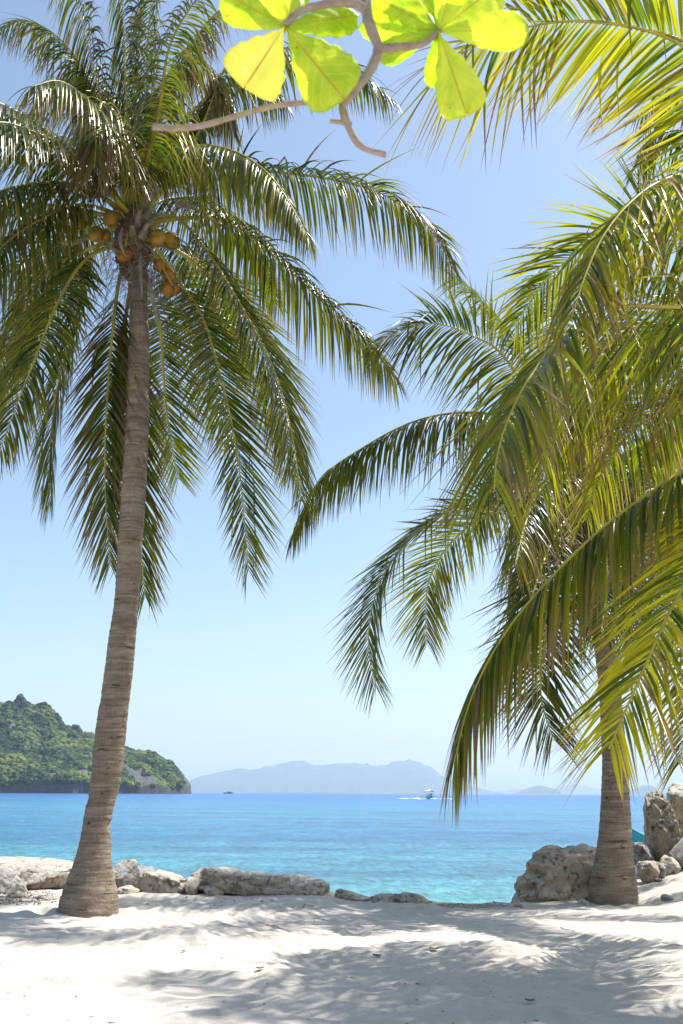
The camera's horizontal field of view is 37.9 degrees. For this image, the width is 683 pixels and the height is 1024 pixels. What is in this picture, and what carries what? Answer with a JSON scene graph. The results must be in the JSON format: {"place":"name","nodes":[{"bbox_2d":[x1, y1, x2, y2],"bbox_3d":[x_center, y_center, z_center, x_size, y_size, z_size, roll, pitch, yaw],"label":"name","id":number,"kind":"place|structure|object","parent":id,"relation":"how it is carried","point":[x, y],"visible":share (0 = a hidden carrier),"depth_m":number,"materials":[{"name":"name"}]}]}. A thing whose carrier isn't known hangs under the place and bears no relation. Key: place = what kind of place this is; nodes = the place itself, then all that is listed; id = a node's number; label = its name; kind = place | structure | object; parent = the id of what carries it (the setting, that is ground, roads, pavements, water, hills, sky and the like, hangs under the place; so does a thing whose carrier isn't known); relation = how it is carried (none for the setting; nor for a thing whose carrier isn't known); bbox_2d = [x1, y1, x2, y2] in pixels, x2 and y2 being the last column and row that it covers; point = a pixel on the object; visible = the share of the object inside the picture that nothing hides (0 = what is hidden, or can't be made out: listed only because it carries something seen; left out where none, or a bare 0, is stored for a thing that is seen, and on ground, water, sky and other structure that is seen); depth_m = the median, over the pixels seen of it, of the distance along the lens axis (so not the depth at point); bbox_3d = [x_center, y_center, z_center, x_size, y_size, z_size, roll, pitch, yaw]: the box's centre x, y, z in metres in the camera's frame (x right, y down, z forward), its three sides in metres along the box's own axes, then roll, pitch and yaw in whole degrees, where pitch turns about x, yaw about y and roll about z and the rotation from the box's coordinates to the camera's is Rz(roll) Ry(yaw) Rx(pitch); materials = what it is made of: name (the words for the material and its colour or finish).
{"place":"outdoors","nodes":[
{"label":"outdoors","id":0,"kind":"place"},
{"bbox_2d":[0,700,191,793],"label":"headland","id":1,"kind":"structure","parent":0,"point":[36,786],"depth_m":1196.75,"materials":[{"name":"grey stone"}]},
{"bbox_2d":[0,694,185,788],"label":"headland forest","id":2,"kind":"object","parent":1,"relation":"on","point":[63,749],"visible":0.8,"depth_m":1246.20,"materials":[{"name":"green plant"}]},
{"bbox_2d":[0,792,666,903],"bbox_3d":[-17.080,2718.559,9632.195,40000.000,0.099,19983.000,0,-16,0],"label":"sea","id":3,"kind":"structure","parent":0,"point":[483,848],"depth_m":65.23,"materials":[{"name":"liquid"}]},
{"bbox_2d":[397,798,444,798],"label":"foam","id":4,"kind":"object","parent":3,"relation":"on","point":[416,798],"visible":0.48,"depth_m":455.81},
{"bbox_2d":[414,783,448,798],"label":"outrigger boat","id":5,"kind":"object","parent":3,"relation":"on","point":[429,796],"visible":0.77,"depth_m":460.72,"materials":[{"name":"white paint"}]},
{"bbox_2d":[631,828,644,842],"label":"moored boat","id":6,"kind":"object","parent":3,"relation":"on","point":[637,836],"visible":0.01,"depth_m":43.32,"materials":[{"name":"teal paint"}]},
{"bbox_2d":[152,0,527,157],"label":"almond branch","id":7,"kind":"object","parent":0,"point":[394,32],"visible":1,"depth_m":2.42,"materials":[{"name":"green plant"}]},
{"bbox_2d":[0,869,682,1023],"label":"sand","id":8,"kind":"structure","parent":0,"point":[133,964],"depth_m":9.15,"materials":[{"name":"white sand"}]},
{"bbox_2d":[0,869,27,894],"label":"rock","id":9,"kind":"object","parent":8,"relation":"on","point":[10,881],"visible":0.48,"depth_m":13.76,"materials":[{"name":"grey stone"}]},
{"bbox_2d":[7,891,22,898],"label":"pebble","id":10,"kind":"object","parent":8,"relation":"on","point":[16,894],"visible":0.91,"depth_m":13.23,"materials":[{"name":"stone"}]},
{"bbox_2d":[0,856,73,890],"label":"rock slab","id":11,"kind":"object","parent":8,"relation":"on","point":[35,873],"visible":0.3,"depth_m":14.60,"materials":[{"name":"stone"}]},
{"bbox_2d":[36,894,52,900],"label":"pebble","id":12,"kind":"object","parent":8,"relation":"on","point":[47,897],"visible":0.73,"depth_m":13.11,"materials":[{"name":"stone"}]},
{"bbox_2d":[112,859,139,888],"bbox_3d":[-3.204,5.453,14.657,0.472,0.648,0.581,3,-16,-10],"label":"rock","id":13,"kind":"object","parent":8,"relation":"on","point":[126,871],"visible":0.43,"depth_m":14.54,"materials":[{"name":"grey stone"}]},
{"bbox_2d":[117,885,140,893],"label":"rock","id":14,"kind":"object","parent":8,"relation":"on","point":[127,889],"visible":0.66,"depth_m":13.96,"materials":[{"name":"stone"}]},
{"bbox_2d":[139,865,155,874],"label":"rock","id":15,"kind":"object","parent":8,"relation":"on","point":[142,869],"visible":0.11,"depth_m":14.89,"materials":[{"name":"grey stone"}]},
{"bbox_2d":[138,869,185,893],"bbox_3d":[-2.535,5.416,14.375,0.743,0.463,0.700,0,-16,0],"label":"rock","id":16,"kind":"object","parent":8,"relation":"on","point":[160,881],"visible":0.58,"depth_m":14.13,"materials":[{"name":"stone"}]},
{"bbox_2d":[185,877,199,894],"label":"rock","id":17,"kind":"object","parent":8,"relation":"on","point":[192,885],"visible":0.94,"depth_m":13.98,"materials":[{"name":"stone"}]},
{"bbox_2d":[191,867,209,892],"bbox_3d":[-1.977,5.398,14.454,0.470,0.469,0.600,0,-16,0],"label":"rock","id":18,"kind":"object","parent":8,"relation":"on","point":[200,875],"visible":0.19,"depth_m":14.31,"materials":[{"name":"stone"}]},
{"bbox_2d":[203,885,223,895],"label":"rock","id":19,"kind":"object","parent":8,"relation":"on","point":[212,890],"visible":0.76,"depth_m":13.82,"materials":[{"name":"beige stone"}]},
{"bbox_2d":[0,0,468,917],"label":"coconut palm","id":20,"kind":"object","parent":8,"relation":"on","point":[108,148],"visible":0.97,"depth_m":14.88,"materials":[{"name":"green plant"}]},
{"bbox_2d":[0,890,522,908],"bbox_3d":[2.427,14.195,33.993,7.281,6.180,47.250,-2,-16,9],"label":"coral rubble","id":21,"kind":"object","parent":8,"relation":"on","point":[489,905],"visible":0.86,"depth_m":13.57,"materials":[{"name":"grey stone"}]},
{"bbox_2d":[198,867,329,895],"bbox_3d":[-1.104,5.352,14.235,1.955,0.500,0.850,0,-16,0],"label":"rock slab","id":22,"kind":"object","parent":8,"relation":"on","point":[233,881],"visible":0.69,"depth_m":13.91,"materials":[{"name":"stone"}]},
{"bbox_2d":[0,910,681,1023],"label":"beach crumbs","id":23,"kind":"object","parent":8,"relation":"on","point":[310,945],"visible":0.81,"depth_m":8.07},
{"bbox_2d":[334,889,371,900],"bbox_3d":[0.179,5.551,14.176,0.576,0.342,0.500,0,-16,0],"label":"rock","id":24,"kind":"object","parent":8,"relation":"on","point":[346,894],"visible":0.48,"depth_m":14.11,"materials":[{"name":"stone"}]},
{"bbox_2d":[370,893,396,902],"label":"rock","id":25,"kind":"object","parent":8,"relation":"on","point":[384,897],"visible":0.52,"depth_m":14.08,"materials":[{"name":"stone"}]},
{"bbox_2d":[393,892,431,904],"bbox_3d":[1.027,5.527,14.065,0.630,0.324,0.450,0,-16,0],"label":"rock","id":26,"kind":"object","parent":8,"relation":"on","point":[407,897],"visible":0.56,"depth_m":13.92,"materials":[{"name":"stone"}]},
{"bbox_2d":[280,261,682,905],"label":"coconut palm","id":27,"kind":"object","parent":8,"relation":"on","point":[612,879],"visible":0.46,"depth_m":15.17,"materials":[{"name":"green plant"}]},
{"bbox_2d":[376,0,682,826],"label":"coconut palm","id":28,"kind":"object","parent":8,"relation":"on","point":[656,344],"visible":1,"depth_m":8.01,"materials":[{"name":"green plant"}]},
{"bbox_2d":[511,843,596,902],"bbox_3d":[3.394,5.645,14.850,1.869,1.329,0.974,0,-16,0],"label":"boulder","id":29,"kind":"object","parent":8,"relation":"on","point":[552,873],"visible":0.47,"depth_m":14.64,"materials":[{"name":"beige stone"}]},
{"bbox_2d":[576,899,591,904],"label":"rock","id":30,"kind":"object","parent":8,"relation":"on","point":[582,902],"visible":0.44,"depth_m":13.94,"materials":[{"name":"stone"}]},
{"bbox_2d":[633,841,654,864],"bbox_3d":[5.030,5.772,16.616,0.407,0.545,0.500,0,-16,0],"label":"rock","id":31,"kind":"object","parent":8,"relation":"on","point":[643,850],"visible":0.51,"depth_m":16.47,"materials":[{"name":"grey stone"}]},
{"bbox_2d":[636,860,659,882],"bbox_3d":[4.867,5.721,15.783,0.370,0.373,0.450,0,-16,0],"label":"rock","id":32,"kind":"object","parent":8,"relation":"on","point":[648,871],"visible":0.99,"depth_m":15.63,"materials":[{"name":"beige stone"}]},
{"bbox_2d":[656,861,665,878],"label":"rock","id":33,"kind":"object","parent":8,"relation":"on","point":[662,868],"visible":0.46,"depth_m":15.73,"materials":[{"name":"grey stone"}]},
{"bbox_2d":[643,789,681,861],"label":"standing rock","id":34,"kind":"object","parent":8,"relation":"on","point":[662,833],"visible":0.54,"depth_m":16.79,"materials":[{"name":"stone"}]},
{"bbox_2d":[661,894,673,900],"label":"pebble","id":35,"kind":"object","parent":8,"relation":"on","point":[665,897],"visible":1,"depth_m":14.00,"materials":[{"name":"grey stone"}]},
{"bbox_2d":[659,855,680,874],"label":"rock","id":36,"kind":"object","parent":8,"relation":"on","point":[673,865],"visible":0.76,"depth_m":15.93,"materials":[{"name":"stone"}]},
{"bbox_2d":[666,783,682,837],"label":"boulder","id":37,"kind":"object","parent":8,"relation":"on","point":[674,794],"visible":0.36,"depth_m":17.83,"materials":[{"name":"beige stone"}]},
{"bbox_2d":[668,838,682,869],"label":"rock","id":38,"kind":"object","parent":8,"relation":"on","point":[676,852],"visible":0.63,"depth_m":16.13,"materials":[{"name":"grey stone"}]},
{"bbox_2d":[0,0,682,791],"label":"sky","id":39,"kind":"structure","parent":0,"point":[225,679],"materials":[{"name":"blue"}]},
{"bbox_2d":[189,759,502,793],"bbox_3d":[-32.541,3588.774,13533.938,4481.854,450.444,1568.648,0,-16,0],"label":"island","id":40,"kind":"structure","parent":0,"point":[400,776],"depth_m":13016.79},
{"bbox_2d":[514,785,561,793],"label":"island","id":41,"kind":"structure","parent":0,"point":[538,789],"depth_m":11976.52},
{"bbox_2d":[498,784,667,793],"bbox_3d":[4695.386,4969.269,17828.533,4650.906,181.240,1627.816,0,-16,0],"label":"mountains","id":42,"kind":"structure","parent":0,"point":[579,789],"depth_m":17388.96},
{"bbox_2d":[630,785,665,794],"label":"island","id":43,"kind":"structure","parent":0,"point":[643,790],"depth_m":11994.20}
]}

